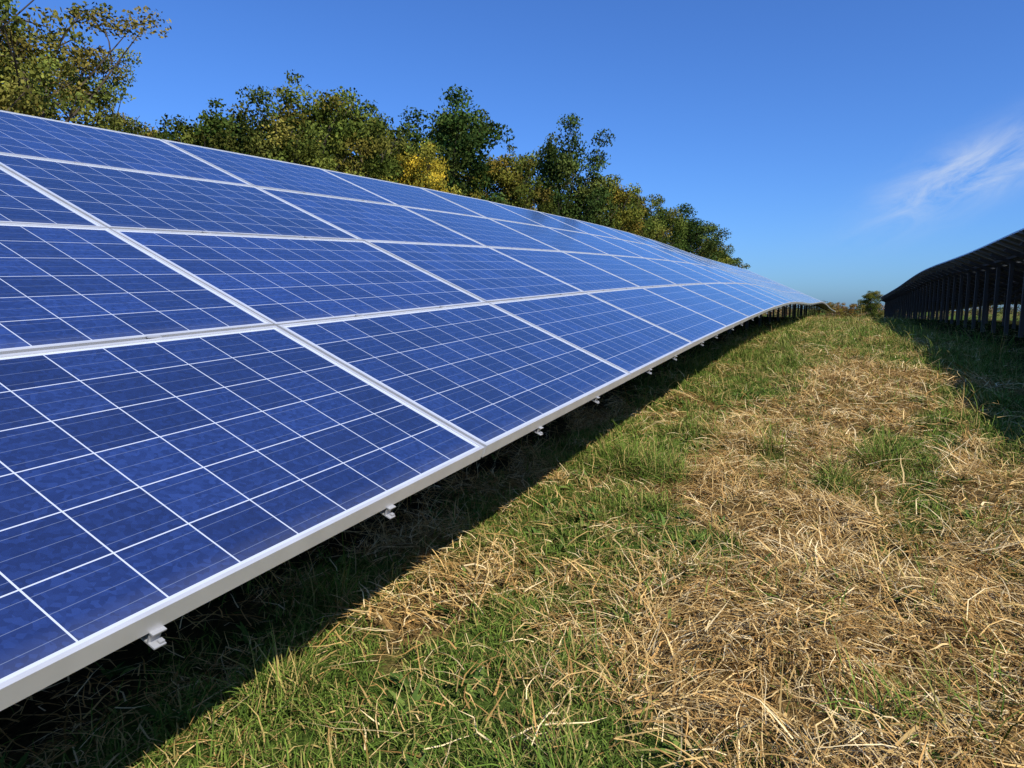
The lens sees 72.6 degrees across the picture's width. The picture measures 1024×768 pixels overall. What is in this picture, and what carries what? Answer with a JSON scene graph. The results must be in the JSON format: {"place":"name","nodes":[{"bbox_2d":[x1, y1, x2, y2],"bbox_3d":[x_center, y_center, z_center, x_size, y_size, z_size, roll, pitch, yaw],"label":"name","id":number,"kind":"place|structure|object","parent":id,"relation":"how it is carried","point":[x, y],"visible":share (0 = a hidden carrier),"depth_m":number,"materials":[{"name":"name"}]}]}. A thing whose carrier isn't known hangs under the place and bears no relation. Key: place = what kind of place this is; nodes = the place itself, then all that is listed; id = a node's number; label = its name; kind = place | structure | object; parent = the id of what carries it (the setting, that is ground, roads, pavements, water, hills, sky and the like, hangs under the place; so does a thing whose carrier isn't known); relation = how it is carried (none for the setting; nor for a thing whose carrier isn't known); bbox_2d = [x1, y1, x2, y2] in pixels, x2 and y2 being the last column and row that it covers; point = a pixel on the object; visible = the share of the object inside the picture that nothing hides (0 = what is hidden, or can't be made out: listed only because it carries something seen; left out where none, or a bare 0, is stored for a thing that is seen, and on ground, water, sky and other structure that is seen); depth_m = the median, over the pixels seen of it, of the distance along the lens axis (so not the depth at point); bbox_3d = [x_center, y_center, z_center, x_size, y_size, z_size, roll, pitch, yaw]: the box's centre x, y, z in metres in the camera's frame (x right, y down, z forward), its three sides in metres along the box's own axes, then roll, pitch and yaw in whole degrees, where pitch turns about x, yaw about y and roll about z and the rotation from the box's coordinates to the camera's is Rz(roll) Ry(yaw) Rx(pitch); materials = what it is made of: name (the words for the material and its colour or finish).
{"place":"outdoors","nodes":[
{"label":"outdoors","id":0,"kind":"place"},
{"bbox_2d":[0,308,1023,767],"bbox_3d":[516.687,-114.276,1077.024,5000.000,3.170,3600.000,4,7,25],"label":"ground","id":1,"kind":"structure","parent":0,"point":[128,655],"depth_m":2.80,"materials":[{"name":"green plant"}]},
{"bbox_2d":[0,2,18,91],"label":"deciduous tree","id":2,"kind":"object","parent":1,"relation":"on","point":[3,73],"visible":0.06,"depth_m":18.89,"materials":[{"name":"green plant"}]},
{"bbox_2d":[0,0,82,115],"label":"deciduous tree","id":3,"kind":"object","parent":1,"relation":"on","point":[16,18],"visible":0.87,"depth_m":16.40,"materials":[{"name":"green plant"}]},
{"bbox_2d":[0,58,98,127],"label":"deciduous tree","id":4,"kind":"object","parent":1,"relation":"on","point":[48,90],"visible":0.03,"depth_m":23.84,"materials":[{"name":"green plant"}]},
{"bbox_2d":[0,0,171,130],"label":"deciduous tree","id":5,"kind":"object","parent":1,"relation":"on","point":[16,43],"visible":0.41,"depth_m":18.86,"materials":[{"name":"green plant"}]},
{"bbox_2d":[7,42,195,144],"bbox_3d":[-13.621,-6.098,22.620,4.993,9.284,5.283,1,6,1],"label":"deciduous tree","id":6,"kind":"object","parent":1,"relation":"on","point":[130,123],"visible":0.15,"depth_m":22.04,"materials":[{"name":"green plant"}]},
{"bbox_2d":[133,127,200,142],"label":"deciduous tree","id":7,"kind":"object","parent":1,"relation":"on","point":[183,129],"depth_m":25.93,"materials":[{"name":"green plant"}]},
{"bbox_2d":[152,98,248,153],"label":"deciduous tree","id":8,"kind":"object","parent":1,"relation":"on","point":[213,129],"visible":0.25,"depth_m":24.93,"materials":[{"name":"green plant"}]},
{"bbox_2d":[161,85,312,158],"bbox_3d":[-11.120,-7.118,28.701,5.901,9.868,6.267,7,9,42],"label":"deciduous tree","id":9,"kind":"object","parent":1,"relation":"on","point":[253,138],"visible":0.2,"depth_m":27.74,"materials":[{"name":"green plant"}]},
{"bbox_2d":[237,116,338,170],"bbox_3d":[-9.934,-6.715,29.950,5.224,8.788,4.985,2,7,13],"label":"deciduous tree","id":10,"kind":"object","parent":1,"relation":"on","point":[286,141],"visible":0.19,"depth_m":28.46,"materials":[{"name":"green plant"}]},
{"bbox_2d":[263,69,390,179],"bbox_3d":[-9.146,-8.156,32.339,6.938,11.364,5.224,-4,8,-36],"label":"deciduous tree","id":11,"kind":"object","parent":1,"relation":"on","point":[332,137],"visible":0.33,"depth_m":31.65,"materials":[{"name":"green plant"}]},
{"bbox_2d":[310,86,405,182],"bbox_3d":[-7.715,-8.584,35.454,5.872,11.500,6.152,2,7,10],"label":"deciduous tree","id":12,"kind":"object","parent":1,"relation":"on","point":[374,128],"visible":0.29,"depth_m":34.09,"materials":[{"name":"green plant"}]},
{"bbox_2d":[338,113,454,184],"bbox_3d":[-6.917,-9.258,39.127,7.124,11.842,6.709,0,7,-9],"label":"deciduous tree","id":13,"kind":"object","parent":1,"relation":"on","point":[402,145],"visible":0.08,"depth_m":37.63,"materials":[{"name":"green plant"}]},
{"bbox_2d":[371,140,461,194],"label":"deciduous tree","id":14,"kind":"object","parent":1,"relation":"on","point":[414,175],"visible":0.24,"depth_m":35.05,"materials":[{"name":"yellow plant"}]},
{"bbox_2d":[0,110,835,710],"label":"solar panel row","id":15,"kind":"object","parent":1,"relation":"on","point":[222,372],"visible":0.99,"depth_m":2.61,"materials":[{"name":"glass"}]},
{"bbox_2d":[428,144,465,191],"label":"deciduous tree","id":16,"kind":"object","parent":1,"relation":"on","point":[450,173],"visible":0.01,"depth_m":52.12,"materials":[{"name":"green plant"}]},
{"bbox_2d":[386,84,514,205],"bbox_3d":[-3.684,-10.912,42.422,9.290,14.628,8.747,6,8,38],"label":"deciduous tree","id":17,"kind":"object","parent":1,"relation":"on","point":[467,143],"visible":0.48,"depth_m":40.63,"materials":[{"name":"green plant"}]},
{"bbox_2d":[456,153,532,207],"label":"deciduous tree","id":18,"kind":"object","parent":1,"relation":"on","point":[484,191],"visible":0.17,"depth_m":47.42,"materials":[{"name":"green plant"}]},
{"bbox_2d":[0,315,1023,767],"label":"dry straw","id":19,"kind":"object","parent":1,"relation":"on","point":[958,609],"visible":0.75,"depth_m":2.98,"materials":[{"name":"beige plant"}]},
{"bbox_2d":[491,143,556,214],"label":"deciduous tree","id":20,"kind":"object","parent":1,"relation":"on","point":[515,193],"visible":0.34,"depth_m":48.59,"materials":[{"name":"green plant"}]},
{"bbox_2d":[521,183,572,210],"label":"deciduous tree","id":21,"kind":"object","parent":1,"relation":"on","point":[535,209],"depth_m":63.83,"materials":[{"name":"green plant"}]},
{"bbox_2d":[517,113,615,224],"bbox_3d":[3.916,-13.329,57.321,8.777,16.834,8.265,1,6,-1],"label":"deciduous tree","id":22,"kind":"object","parent":1,"relation":"on","point":[557,169],"visible":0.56,"depth_m":55.84,"materials":[{"name":"green plant"}]},
{"bbox_2d":[546,172,623,228],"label":"deciduous tree","id":23,"kind":"object","parent":1,"relation":"on","point":[600,180],"visible":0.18,"depth_m":57.36,"materials":[{"name":"green plant"}]},
{"bbox_2d":[574,174,644,235],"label":"deciduous tree","id":24,"kind":"object","parent":1,"relation":"on","point":[622,196],"visible":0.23,"depth_m":61.22,"materials":[{"name":"green plant"}]},
{"bbox_2d":[609,183,673,243],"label":"deciduous tree","id":25,"kind":"object","parent":1,"relation":"on","point":[637,201],"visible":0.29,"depth_m":66.46,"materials":[{"name":"green plant"}]},
{"bbox_2d":[644,205,689,250],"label":"deciduous tree","id":26,"kind":"object","parent":1,"relation":"on","point":[670,220],"visible":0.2,"depth_m":72.19,"materials":[{"name":"green plant"}]},
{"bbox_2d":[670,203,731,261],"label":"deciduous tree","id":27,"kind":"object","parent":1,"relation":"on","point":[697,230],"visible":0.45,"depth_m":76.88,"materials":[{"name":"green plant"}]},
{"bbox_2d":[696,236,736,264],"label":"deciduous tree","id":28,"kind":"object","parent":1,"relation":"on","point":[725,261],"visible":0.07,"depth_m":84.58,"materials":[{"name":"green plant"}]},
{"bbox_2d":[714,248,750,268],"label":"deciduous tree","id":29,"kind":"object","parent":1,"relation":"on","point":[723,255],"visible":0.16,"depth_m":89.32,"materials":[{"name":"green plant"}]},
{"bbox_2d":[820,302,845,317],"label":"deciduous tree","id":30,"kind":"object","parent":1,"relation":"on","point":[839,309],"visible":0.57,"depth_m":121.68,"materials":[{"name":"green plant"}]},
{"bbox_2d":[835,303,864,317],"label":"deciduous tree","id":31,"kind":"object","parent":1,"relation":"on","point":[851,306],"visible":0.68,"depth_m":143.22,"materials":[{"name":"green plant"}]},
{"bbox_2d":[857,290,883,318],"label":"deciduous tree","id":32,"kind":"object","parent":1,"relation":"on","point":[864,306],"visible":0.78,"depth_m":132.21,"materials":[{"name":"green plant"}]},
{"bbox_2d":[737,262,1020,320],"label":"woodland thicket","id":33,"kind":"object","parent":1,"relation":"on","point":[882,306],"visible":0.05,"depth_m":166.25,"materials":[{"name":"green plant"}]},
{"bbox_2d":[880,228,1023,337],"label":"solar panel row","id":34,"kind":"object","parent":1,"relation":"on","point":[983,278],"visible":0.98,"depth_m":26.26,"materials":[{"name":"glass"}]},
{"bbox_2d":[0,0,1023,310],"label":"sky","id":35,"kind":"structure","parent":0,"point":[846,149],"materials":[{"name":"blue"}]}
]}

